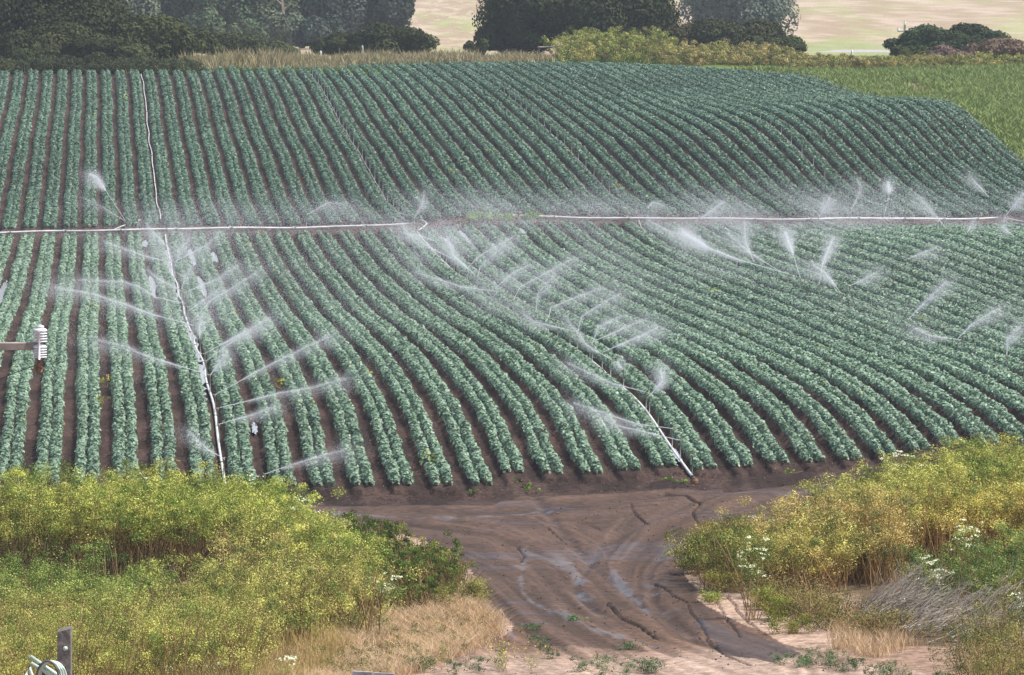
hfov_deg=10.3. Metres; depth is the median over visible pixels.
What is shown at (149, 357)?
sprinkler
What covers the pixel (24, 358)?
crop row
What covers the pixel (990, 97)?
meadow grass
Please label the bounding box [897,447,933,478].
flowering hemlock
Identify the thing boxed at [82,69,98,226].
crop row
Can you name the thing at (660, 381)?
sprinkler
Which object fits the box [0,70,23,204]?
crop row
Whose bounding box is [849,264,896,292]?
sprinkler
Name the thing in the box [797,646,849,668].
green weed
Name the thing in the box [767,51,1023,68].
weed patch
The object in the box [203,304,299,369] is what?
sprinkler
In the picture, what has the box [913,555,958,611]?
flowering hemlock
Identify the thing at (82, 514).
hemlock thicket
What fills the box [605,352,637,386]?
sprinkler
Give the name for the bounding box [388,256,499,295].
sprinkler
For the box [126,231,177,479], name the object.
crop row
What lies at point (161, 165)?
crop row
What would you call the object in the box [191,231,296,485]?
crop row
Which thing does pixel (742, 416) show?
crop row
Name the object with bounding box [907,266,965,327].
sprinkler
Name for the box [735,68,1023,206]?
crop row
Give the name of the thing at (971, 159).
crop row
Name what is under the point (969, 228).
sprinkler
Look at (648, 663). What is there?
green weed
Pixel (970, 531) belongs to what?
flowering hemlock
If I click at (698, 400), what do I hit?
crop row
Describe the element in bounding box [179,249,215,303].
sprinkler
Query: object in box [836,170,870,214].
sprinkler
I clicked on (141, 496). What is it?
flowering hemlock
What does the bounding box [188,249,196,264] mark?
puddle
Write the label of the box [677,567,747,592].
round bush
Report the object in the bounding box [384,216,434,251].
sprinkler
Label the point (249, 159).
crop row
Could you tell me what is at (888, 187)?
sprinkler
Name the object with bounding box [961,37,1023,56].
shrub
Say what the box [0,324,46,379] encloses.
utility pole
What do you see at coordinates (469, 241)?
puddle
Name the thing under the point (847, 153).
crop row
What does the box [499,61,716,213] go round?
crop row
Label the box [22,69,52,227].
crop row
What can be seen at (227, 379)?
crop row
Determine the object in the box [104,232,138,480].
crop row
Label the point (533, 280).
sprinkler
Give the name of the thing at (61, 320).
crop row
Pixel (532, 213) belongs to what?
green weed
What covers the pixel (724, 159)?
crop row
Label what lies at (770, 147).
crop row
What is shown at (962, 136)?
crop row
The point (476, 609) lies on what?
dry grass
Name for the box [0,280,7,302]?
puddle
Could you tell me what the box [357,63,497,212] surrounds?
crop row
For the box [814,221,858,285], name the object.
sprinkler
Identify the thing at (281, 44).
shrub
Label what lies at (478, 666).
green weed
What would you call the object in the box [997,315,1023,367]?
sprinkler
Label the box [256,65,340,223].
crop row
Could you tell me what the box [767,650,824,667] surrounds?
green weed
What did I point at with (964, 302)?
crop row
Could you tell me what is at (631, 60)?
verge grass
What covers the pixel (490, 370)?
crop row
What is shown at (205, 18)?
eucalyptus tree
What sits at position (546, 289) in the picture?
sprinkler
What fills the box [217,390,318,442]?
sprinkler
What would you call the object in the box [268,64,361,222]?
crop row
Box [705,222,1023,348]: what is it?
crop row
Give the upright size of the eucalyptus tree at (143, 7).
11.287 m
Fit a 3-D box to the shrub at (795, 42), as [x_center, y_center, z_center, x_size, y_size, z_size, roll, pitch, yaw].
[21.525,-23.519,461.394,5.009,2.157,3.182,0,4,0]
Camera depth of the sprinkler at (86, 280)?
208.27 m
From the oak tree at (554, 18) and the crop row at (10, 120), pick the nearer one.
the crop row at (10, 120)
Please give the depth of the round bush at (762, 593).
121.54 m
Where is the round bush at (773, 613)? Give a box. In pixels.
[756,593,804,620]
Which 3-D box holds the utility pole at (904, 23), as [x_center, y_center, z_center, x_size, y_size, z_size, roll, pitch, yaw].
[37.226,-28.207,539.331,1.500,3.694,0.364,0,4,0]
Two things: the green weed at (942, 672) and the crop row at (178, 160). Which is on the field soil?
the crop row at (178, 160)
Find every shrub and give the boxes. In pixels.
[188,29,224,53]
[200,32,271,55]
[265,39,299,55]
[309,32,371,55]
[345,22,439,53]
[463,38,488,54]
[654,17,719,46]
[693,17,786,49]
[748,34,807,53]
[882,23,977,49]
[889,45,931,56]
[924,44,975,55]
[948,22,1011,44]
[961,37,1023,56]
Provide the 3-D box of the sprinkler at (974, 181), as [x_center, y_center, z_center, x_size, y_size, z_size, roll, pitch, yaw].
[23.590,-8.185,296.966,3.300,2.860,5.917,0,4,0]
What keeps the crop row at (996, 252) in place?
on the field soil
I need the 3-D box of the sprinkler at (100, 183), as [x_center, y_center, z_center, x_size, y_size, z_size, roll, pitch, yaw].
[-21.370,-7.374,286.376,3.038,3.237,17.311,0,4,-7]
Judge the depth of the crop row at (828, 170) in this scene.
329.18 m
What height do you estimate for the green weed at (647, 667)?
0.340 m
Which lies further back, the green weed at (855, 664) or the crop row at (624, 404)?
the crop row at (624, 404)
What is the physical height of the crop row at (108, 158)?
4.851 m
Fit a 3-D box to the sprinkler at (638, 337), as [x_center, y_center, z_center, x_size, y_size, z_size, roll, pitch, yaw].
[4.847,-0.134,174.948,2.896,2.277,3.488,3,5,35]
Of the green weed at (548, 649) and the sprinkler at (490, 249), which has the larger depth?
the sprinkler at (490, 249)
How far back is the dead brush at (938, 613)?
117.14 m
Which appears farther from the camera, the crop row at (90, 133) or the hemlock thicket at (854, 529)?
the crop row at (90, 133)
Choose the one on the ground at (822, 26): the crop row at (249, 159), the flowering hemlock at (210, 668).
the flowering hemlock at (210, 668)
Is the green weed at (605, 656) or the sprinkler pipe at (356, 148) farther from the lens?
the sprinkler pipe at (356, 148)
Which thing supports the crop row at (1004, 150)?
on the field soil
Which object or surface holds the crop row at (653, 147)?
on the field soil
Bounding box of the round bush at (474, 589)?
[433,575,511,607]
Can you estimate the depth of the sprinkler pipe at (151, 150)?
333.73 m
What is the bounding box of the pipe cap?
[690,477,697,482]
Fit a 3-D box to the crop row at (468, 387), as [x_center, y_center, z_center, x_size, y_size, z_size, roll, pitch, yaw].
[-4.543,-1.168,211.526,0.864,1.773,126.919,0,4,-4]
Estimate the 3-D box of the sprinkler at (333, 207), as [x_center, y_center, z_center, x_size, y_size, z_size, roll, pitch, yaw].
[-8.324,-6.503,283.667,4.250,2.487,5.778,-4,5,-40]
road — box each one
[306,481,932,674]
[824,50,889,51]
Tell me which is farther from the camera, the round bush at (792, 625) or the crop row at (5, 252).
the crop row at (5, 252)
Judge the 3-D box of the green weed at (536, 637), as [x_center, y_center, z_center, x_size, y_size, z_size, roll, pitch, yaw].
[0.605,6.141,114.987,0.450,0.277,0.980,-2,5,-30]
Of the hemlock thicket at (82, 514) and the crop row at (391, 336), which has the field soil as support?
the crop row at (391, 336)
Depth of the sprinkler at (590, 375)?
161.04 m
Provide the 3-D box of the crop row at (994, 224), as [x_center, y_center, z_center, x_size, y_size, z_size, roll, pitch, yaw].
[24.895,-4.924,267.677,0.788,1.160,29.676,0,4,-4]
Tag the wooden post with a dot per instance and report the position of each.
(64, 646)
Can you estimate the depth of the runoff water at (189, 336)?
207.40 m
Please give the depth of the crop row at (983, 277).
237.65 m
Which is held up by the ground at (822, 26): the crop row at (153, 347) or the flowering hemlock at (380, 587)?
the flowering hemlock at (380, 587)
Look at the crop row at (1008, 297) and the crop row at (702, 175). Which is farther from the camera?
the crop row at (702, 175)
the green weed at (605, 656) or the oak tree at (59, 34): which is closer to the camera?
the green weed at (605, 656)
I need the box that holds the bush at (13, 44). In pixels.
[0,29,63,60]
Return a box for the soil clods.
[25,429,1011,674]
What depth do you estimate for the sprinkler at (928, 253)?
233.97 m
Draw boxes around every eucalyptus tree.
[118,0,160,19]
[154,0,178,16]
[171,0,234,28]
[184,6,225,36]
[226,0,302,29]
[226,18,270,41]
[257,10,303,46]
[284,0,303,48]
[291,13,345,47]
[297,0,371,33]
[363,0,415,29]
[678,0,800,35]
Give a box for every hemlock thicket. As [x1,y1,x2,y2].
[0,456,397,621]
[0,518,423,674]
[705,430,1023,593]
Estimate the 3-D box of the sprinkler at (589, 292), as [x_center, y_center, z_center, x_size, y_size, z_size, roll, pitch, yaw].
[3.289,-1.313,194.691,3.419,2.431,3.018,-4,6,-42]
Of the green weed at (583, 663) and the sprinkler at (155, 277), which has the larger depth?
the sprinkler at (155, 277)
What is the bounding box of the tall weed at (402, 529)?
[388,522,414,548]
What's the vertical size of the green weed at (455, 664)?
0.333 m
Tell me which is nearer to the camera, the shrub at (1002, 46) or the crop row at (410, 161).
the crop row at (410, 161)
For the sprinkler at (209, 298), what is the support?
on the sprinkler pipe at (215, 419)
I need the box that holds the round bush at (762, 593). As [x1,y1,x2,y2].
[743,582,785,610]
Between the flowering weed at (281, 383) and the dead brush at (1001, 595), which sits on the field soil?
the flowering weed at (281, 383)
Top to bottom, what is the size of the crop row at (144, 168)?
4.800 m
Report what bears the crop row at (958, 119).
on the field soil
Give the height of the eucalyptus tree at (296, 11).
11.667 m
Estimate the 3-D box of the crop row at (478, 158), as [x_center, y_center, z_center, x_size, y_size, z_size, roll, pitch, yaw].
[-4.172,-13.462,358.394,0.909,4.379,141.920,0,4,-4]
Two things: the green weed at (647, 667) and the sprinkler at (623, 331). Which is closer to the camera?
the green weed at (647, 667)
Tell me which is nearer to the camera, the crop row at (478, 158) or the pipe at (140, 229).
the pipe at (140, 229)
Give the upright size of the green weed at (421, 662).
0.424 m
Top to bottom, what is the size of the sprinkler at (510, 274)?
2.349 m
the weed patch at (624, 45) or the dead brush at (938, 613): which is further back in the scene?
the weed patch at (624, 45)
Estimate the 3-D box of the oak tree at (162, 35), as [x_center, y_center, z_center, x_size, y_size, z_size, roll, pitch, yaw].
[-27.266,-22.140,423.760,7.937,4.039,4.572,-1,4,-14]
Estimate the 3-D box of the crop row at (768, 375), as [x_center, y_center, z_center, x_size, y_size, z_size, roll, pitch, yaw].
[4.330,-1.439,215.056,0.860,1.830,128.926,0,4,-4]
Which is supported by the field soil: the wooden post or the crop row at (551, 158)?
the crop row at (551, 158)
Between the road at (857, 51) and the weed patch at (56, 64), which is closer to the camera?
the weed patch at (56, 64)
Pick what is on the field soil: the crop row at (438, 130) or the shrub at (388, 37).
the crop row at (438, 130)
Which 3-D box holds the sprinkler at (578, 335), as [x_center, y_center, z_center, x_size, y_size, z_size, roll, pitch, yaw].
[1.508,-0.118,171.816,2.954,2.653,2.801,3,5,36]
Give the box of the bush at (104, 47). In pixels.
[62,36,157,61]
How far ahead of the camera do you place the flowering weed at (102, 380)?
168.05 m
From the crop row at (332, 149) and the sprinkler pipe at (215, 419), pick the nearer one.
the sprinkler pipe at (215, 419)
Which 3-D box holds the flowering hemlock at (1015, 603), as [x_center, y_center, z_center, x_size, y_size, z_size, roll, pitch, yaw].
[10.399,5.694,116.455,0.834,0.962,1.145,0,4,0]
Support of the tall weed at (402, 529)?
on the ground at (822, 26)
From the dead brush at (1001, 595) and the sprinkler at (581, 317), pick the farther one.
the sprinkler at (581, 317)
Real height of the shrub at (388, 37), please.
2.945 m
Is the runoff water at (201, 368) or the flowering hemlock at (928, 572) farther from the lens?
the runoff water at (201, 368)
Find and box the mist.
[1,159,1023,400]
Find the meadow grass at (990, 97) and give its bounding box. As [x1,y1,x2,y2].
[721,62,1023,168]
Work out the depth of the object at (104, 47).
414.42 m
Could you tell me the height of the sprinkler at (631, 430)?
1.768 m
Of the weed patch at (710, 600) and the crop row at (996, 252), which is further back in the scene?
the crop row at (996, 252)
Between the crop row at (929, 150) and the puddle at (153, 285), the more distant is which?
the crop row at (929, 150)
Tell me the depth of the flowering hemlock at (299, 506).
127.39 m
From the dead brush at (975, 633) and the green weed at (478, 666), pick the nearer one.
the green weed at (478, 666)
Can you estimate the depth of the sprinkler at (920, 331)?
182.20 m
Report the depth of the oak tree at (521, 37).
476.02 m
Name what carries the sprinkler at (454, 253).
on the sprinkler pipe at (671, 447)
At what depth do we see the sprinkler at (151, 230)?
253.46 m
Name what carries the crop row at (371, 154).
on the field soil
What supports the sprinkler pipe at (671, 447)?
on the field soil
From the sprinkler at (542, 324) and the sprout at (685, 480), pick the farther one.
the sprinkler at (542, 324)
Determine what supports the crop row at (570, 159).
on the field soil
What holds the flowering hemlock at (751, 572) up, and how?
on the ground at (822, 26)
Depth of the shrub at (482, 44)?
473.16 m
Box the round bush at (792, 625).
[751,613,824,634]
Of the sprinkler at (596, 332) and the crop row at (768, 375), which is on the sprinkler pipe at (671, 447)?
the sprinkler at (596, 332)
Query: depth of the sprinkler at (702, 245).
229.75 m
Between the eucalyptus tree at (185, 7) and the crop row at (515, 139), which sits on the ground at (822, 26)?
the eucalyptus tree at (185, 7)
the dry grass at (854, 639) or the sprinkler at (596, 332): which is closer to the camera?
the dry grass at (854, 639)
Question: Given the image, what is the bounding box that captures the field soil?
[0,65,1023,506]
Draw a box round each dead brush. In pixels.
[144,550,242,606]
[852,556,975,624]
[892,566,994,637]
[929,612,1023,654]
[948,552,1023,633]
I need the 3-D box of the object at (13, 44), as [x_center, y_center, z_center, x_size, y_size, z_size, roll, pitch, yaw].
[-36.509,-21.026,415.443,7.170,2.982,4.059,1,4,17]
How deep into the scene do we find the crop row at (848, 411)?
180.17 m
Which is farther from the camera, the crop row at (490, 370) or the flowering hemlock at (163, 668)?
the crop row at (490, 370)
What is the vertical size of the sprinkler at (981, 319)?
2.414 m
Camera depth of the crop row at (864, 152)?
328.84 m
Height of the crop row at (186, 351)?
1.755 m
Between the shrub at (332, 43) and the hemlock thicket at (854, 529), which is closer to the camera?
the hemlock thicket at (854, 529)
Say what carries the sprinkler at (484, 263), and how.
on the sprinkler pipe at (671, 447)
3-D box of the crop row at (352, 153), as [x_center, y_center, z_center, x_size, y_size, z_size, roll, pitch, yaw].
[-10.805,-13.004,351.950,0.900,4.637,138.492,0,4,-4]
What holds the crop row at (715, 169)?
on the field soil
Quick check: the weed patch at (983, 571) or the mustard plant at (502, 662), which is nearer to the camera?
the mustard plant at (502, 662)
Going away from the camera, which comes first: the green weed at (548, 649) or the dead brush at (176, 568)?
the green weed at (548, 649)
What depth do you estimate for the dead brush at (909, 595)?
118.16 m
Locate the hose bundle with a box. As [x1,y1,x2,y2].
[25,655,66,674]
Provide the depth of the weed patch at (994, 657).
107.96 m
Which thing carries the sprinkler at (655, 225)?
attached to the sprinkler pipe
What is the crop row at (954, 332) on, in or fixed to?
on the field soil
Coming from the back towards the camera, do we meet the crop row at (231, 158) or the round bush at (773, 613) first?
the crop row at (231, 158)
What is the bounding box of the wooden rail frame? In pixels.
[538,46,565,55]
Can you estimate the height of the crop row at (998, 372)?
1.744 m
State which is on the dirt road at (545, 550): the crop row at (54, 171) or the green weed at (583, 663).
the green weed at (583, 663)
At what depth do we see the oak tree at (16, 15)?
421.52 m
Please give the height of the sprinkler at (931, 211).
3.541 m
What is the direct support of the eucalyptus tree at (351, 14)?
on the ground at (822, 26)
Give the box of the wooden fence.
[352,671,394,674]
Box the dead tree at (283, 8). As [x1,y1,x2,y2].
[277,0,288,13]
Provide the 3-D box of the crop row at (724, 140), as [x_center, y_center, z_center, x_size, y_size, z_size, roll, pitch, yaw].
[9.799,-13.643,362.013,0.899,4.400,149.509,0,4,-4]
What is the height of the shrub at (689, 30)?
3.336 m
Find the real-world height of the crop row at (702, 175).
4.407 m
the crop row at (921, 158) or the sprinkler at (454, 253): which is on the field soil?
the crop row at (921, 158)
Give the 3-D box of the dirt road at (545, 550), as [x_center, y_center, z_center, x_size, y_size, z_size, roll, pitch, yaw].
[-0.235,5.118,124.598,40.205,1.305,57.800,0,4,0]
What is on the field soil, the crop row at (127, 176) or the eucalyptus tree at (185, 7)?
the crop row at (127, 176)
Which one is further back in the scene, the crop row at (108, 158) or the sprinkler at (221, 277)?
the crop row at (108, 158)
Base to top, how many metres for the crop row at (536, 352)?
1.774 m
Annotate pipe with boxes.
[0,223,412,233]
[141,75,161,220]
[165,234,225,482]
[310,73,407,222]
[417,231,694,477]
[520,215,998,220]
[528,112,648,220]
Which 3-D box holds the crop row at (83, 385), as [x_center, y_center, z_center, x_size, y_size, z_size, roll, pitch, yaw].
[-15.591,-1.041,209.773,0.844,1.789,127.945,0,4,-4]
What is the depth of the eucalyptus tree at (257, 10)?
637.33 m
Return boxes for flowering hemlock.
[139,473,163,555]
[146,656,189,674]
[187,662,220,674]
[228,473,273,542]
[275,655,298,674]
[278,496,320,522]
[350,572,408,623]
[725,536,780,620]
[860,450,902,477]
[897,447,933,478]
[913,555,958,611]
[945,519,991,587]
[1001,592,1023,618]
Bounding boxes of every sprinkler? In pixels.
[12,267,194,335]
[38,269,185,315]
[60,190,126,223]
[62,229,173,275]
[63,330,212,391]
[72,161,125,220]
[120,212,170,261]
[129,255,183,294]
[155,415,225,477]
[160,226,221,267]
[172,217,244,262]
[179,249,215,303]
[182,247,270,305]
[183,302,215,354]
[187,274,236,324]
[191,254,292,335]
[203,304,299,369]
[204,312,280,377]
[208,331,246,392]
[212,309,368,412]
[215,364,394,426]
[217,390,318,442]
[263,436,373,483]
[305,194,361,225]
[381,207,451,258]
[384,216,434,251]
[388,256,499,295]
[408,175,446,229]
[421,211,476,275]
[467,216,537,273]
[476,227,537,287]
[494,253,542,289]
[497,294,571,342]
[512,243,608,310]
[534,263,571,320]
[537,298,611,375]
[537,344,646,409]
[540,385,673,446]
[547,269,629,330]
[568,399,680,458]
[576,278,643,348]
[589,301,674,356]
[590,301,640,356]
[601,310,694,367]
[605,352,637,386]
[622,207,702,244]
[634,344,682,413]
[646,200,684,216]
[656,212,788,283]
[693,186,742,223]
[701,215,777,279]
[724,200,770,262]
[758,209,802,288]
[787,251,842,300]
[809,181,843,217]
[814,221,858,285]
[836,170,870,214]
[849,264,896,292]
[869,172,901,221]
[886,309,963,351]
[889,180,946,236]
[904,224,969,264]
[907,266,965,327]
[949,165,988,202]
[957,289,1022,349]
[961,209,995,239]
[984,202,1019,238]
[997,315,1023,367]
[1006,179,1023,221]
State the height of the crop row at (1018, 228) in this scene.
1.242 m
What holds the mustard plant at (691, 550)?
on the ground at (822, 26)
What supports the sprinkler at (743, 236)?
on the sprinkler pipe
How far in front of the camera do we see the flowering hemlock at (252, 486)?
131.23 m
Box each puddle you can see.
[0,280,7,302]
[148,276,156,296]
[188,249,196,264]
[197,277,206,296]
[251,422,257,434]
[459,230,476,248]
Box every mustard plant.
[484,640,554,672]
[671,538,716,573]
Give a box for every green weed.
[405,655,435,673]
[415,659,468,673]
[466,211,517,221]
[468,655,499,672]
[518,621,545,630]
[519,210,545,219]
[524,634,550,646]
[537,642,571,659]
[559,614,601,620]
[567,656,617,671]
[589,654,636,674]
[612,639,655,650]
[621,656,666,673]
[634,658,669,672]
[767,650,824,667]
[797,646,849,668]
[816,654,866,672]
[863,659,905,674]
[930,625,970,642]
[933,665,972,674]
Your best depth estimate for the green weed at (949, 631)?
115.98 m
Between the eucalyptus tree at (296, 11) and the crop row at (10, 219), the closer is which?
the crop row at (10, 219)
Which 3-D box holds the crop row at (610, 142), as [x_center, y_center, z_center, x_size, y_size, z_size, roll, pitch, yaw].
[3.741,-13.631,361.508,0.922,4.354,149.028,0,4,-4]
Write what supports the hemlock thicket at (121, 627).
on the ground at (822, 26)
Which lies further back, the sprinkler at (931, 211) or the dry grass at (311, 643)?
the sprinkler at (931, 211)
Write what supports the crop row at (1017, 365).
on the field soil
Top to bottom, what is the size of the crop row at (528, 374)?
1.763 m
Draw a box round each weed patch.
[0,53,205,74]
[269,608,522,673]
[329,508,484,610]
[539,25,679,63]
[645,37,805,66]
[662,503,804,597]
[694,587,736,604]
[730,565,938,638]
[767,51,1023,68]
[878,520,1023,622]
[903,580,1023,674]
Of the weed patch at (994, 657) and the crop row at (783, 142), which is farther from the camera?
the crop row at (783, 142)
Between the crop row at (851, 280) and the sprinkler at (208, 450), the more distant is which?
the crop row at (851, 280)
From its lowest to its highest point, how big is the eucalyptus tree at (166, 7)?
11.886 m
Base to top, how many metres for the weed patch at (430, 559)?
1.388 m
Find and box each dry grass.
[83,613,356,674]
[165,44,564,71]
[224,589,522,674]
[826,617,927,658]
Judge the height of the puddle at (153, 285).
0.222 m
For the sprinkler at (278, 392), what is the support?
on the sprinkler pipe at (215, 419)
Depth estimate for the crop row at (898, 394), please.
184.00 m
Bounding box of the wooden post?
[57,626,71,674]
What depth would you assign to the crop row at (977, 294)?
230.83 m
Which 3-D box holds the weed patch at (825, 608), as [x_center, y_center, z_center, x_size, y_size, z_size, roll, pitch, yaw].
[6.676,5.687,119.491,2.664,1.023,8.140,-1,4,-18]
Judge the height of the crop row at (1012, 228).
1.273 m
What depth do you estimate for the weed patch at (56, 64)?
403.94 m
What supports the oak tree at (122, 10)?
on the ground at (822, 26)
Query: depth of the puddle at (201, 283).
233.22 m
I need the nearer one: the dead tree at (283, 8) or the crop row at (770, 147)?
the crop row at (770, 147)
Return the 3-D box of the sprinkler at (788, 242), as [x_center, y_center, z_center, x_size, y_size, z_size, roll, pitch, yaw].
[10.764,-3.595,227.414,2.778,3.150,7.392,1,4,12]
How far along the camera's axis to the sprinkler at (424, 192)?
277.74 m
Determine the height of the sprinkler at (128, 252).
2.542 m
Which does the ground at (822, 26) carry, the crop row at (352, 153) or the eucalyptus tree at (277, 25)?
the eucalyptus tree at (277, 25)
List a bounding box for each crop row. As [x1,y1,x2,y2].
[0,70,9,118]
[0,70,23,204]
[0,232,55,482]
[0,233,34,366]
[0,234,13,284]
[2,69,38,228]
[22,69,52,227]
[34,232,76,483]
[42,69,67,227]
[62,69,82,226]
[74,231,101,483]
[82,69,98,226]
[100,69,118,225]
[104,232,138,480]
[115,69,138,225]
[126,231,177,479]
[129,69,158,224]
[143,69,179,224]
[148,232,215,484]
[157,68,198,224]
[169,232,256,482]
[171,69,219,224]
[186,69,239,224]
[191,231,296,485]
[200,67,261,224]
[211,231,335,486]
[214,66,280,224]
[228,65,301,224]
[233,232,374,485]
[241,65,320,223]
[254,230,413,485]
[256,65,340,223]
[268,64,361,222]
[275,230,452,484]
[281,64,381,221]
[296,231,492,484]
[297,65,402,220]
[309,64,422,219]
[317,230,524,472]
[321,64,441,217]
[335,64,461,217]
[339,230,563,473]
[347,63,477,213]
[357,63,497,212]
[360,230,602,473]
[371,62,516,212]
[381,228,640,470]
[384,62,536,212]
[397,62,555,212]
[400,227,677,466]
[410,62,576,213]
[421,62,597,213]
[423,227,716,468]
[434,62,617,214]
[442,226,752,466]
[447,61,636,213]
[459,61,658,214]
[462,224,789,463]
[472,61,676,214]
[481,223,825,461]
[485,61,697,214]
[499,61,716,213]
[501,221,862,459]
[511,61,737,214]
[519,219,896,454]
[524,60,757,214]
[538,61,777,214]
[540,221,932,450]
[552,61,796,214]
[559,220,964,448]
[565,61,815,214]
[578,61,836,214]
[580,221,1000,444]
[590,61,857,214]
[602,61,876,214]
[602,222,1023,442]
[618,61,896,215]
[622,221,1023,415]
[631,62,914,215]
[644,222,1023,391]
[646,63,933,216]
[661,63,951,215]
[664,222,1023,374]
[676,64,971,216]
[684,222,1023,361]
[690,65,988,214]
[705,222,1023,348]
[706,66,1008,214]
[719,68,1023,213]
[727,223,1023,340]
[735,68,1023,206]
[748,223,1023,327]
[751,69,1023,198]
[767,71,1023,190]
[767,223,1023,316]
[783,72,1023,178]
[789,224,1023,307]
[800,73,1023,170]
[807,222,1023,297]
[829,222,1023,286]
[850,223,1023,276]
[870,223,1023,266]
[890,224,1023,256]
[910,224,1023,248]
[928,223,1023,239]
[948,223,1023,232]
[968,223,1023,229]
[985,223,1023,228]
[1007,222,1023,225]
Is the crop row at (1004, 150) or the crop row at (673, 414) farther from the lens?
the crop row at (1004, 150)
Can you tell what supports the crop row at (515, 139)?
on the field soil
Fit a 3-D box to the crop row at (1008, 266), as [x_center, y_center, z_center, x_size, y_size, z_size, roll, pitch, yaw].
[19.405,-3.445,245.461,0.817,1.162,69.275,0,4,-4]
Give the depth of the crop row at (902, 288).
221.69 m
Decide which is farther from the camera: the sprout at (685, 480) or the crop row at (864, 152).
the crop row at (864, 152)
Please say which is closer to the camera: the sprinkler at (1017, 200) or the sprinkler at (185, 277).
the sprinkler at (185, 277)
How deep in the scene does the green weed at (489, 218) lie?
283.45 m
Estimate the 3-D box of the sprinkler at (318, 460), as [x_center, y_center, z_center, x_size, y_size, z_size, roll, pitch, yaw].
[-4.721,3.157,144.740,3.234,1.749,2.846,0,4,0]
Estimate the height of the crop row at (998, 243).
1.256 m
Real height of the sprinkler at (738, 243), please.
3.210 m
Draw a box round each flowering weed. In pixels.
[87,374,112,387]
[92,393,110,408]
[273,378,288,388]
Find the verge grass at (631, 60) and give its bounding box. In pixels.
[3,57,808,74]
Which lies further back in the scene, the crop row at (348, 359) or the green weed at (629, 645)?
the crop row at (348, 359)
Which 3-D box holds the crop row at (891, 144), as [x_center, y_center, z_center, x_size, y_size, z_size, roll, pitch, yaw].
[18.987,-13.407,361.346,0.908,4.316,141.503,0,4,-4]
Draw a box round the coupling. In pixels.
[671,449,682,461]
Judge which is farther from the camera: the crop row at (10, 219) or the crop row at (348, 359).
the crop row at (10, 219)
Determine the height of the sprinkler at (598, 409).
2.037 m
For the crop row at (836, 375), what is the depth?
181.82 m
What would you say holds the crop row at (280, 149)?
on the field soil
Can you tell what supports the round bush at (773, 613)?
on the ground at (822, 26)
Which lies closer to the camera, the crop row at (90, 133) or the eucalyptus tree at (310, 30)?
the crop row at (90, 133)
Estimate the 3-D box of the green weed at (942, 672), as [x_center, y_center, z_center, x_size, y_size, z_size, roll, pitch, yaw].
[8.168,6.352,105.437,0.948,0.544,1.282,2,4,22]
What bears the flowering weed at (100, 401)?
on the field soil
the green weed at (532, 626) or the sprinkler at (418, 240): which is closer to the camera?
the green weed at (532, 626)
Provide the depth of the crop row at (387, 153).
337.45 m
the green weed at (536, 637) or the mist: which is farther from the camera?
the mist
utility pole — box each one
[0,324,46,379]
[897,20,911,31]
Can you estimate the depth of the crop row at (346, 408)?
169.55 m
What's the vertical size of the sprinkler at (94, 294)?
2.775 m
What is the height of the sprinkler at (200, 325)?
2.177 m
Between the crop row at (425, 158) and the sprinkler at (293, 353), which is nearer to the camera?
the sprinkler at (293, 353)
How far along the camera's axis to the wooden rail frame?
456.18 m
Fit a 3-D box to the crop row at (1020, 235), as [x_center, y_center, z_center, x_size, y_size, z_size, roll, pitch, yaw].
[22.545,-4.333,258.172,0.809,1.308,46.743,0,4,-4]
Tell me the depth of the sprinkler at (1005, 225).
247.05 m
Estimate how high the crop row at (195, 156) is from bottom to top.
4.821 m
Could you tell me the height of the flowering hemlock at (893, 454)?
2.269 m
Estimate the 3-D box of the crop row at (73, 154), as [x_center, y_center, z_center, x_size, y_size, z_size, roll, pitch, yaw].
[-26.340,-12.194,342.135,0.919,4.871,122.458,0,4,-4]
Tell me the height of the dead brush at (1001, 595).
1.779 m
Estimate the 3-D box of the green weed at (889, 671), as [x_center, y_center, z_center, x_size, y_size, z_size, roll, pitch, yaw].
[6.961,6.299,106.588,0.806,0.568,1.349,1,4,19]
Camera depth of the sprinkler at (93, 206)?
277.62 m
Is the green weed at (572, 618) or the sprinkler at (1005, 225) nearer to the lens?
the green weed at (572, 618)
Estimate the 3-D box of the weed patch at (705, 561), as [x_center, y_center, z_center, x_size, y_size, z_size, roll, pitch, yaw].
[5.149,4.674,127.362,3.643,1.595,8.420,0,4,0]
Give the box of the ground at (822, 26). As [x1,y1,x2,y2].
[0,0,1023,674]
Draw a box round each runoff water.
[166,251,207,398]
[168,253,196,351]
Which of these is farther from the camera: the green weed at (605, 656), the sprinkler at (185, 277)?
the sprinkler at (185, 277)
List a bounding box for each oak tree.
[0,0,130,36]
[25,21,110,59]
[90,0,134,25]
[102,13,199,58]
[472,0,673,51]
[473,10,553,54]
[579,0,680,38]
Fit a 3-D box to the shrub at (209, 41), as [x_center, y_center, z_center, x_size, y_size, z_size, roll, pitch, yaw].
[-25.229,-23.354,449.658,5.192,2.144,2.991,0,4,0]
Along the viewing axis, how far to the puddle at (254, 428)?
156.84 m
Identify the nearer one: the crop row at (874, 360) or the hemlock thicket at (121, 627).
the hemlock thicket at (121, 627)
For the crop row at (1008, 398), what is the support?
on the field soil
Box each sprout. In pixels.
[521,485,540,490]
[674,478,689,482]
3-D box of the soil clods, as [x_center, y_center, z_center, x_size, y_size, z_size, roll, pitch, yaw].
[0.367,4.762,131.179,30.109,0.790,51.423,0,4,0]
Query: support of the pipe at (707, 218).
on the field soil

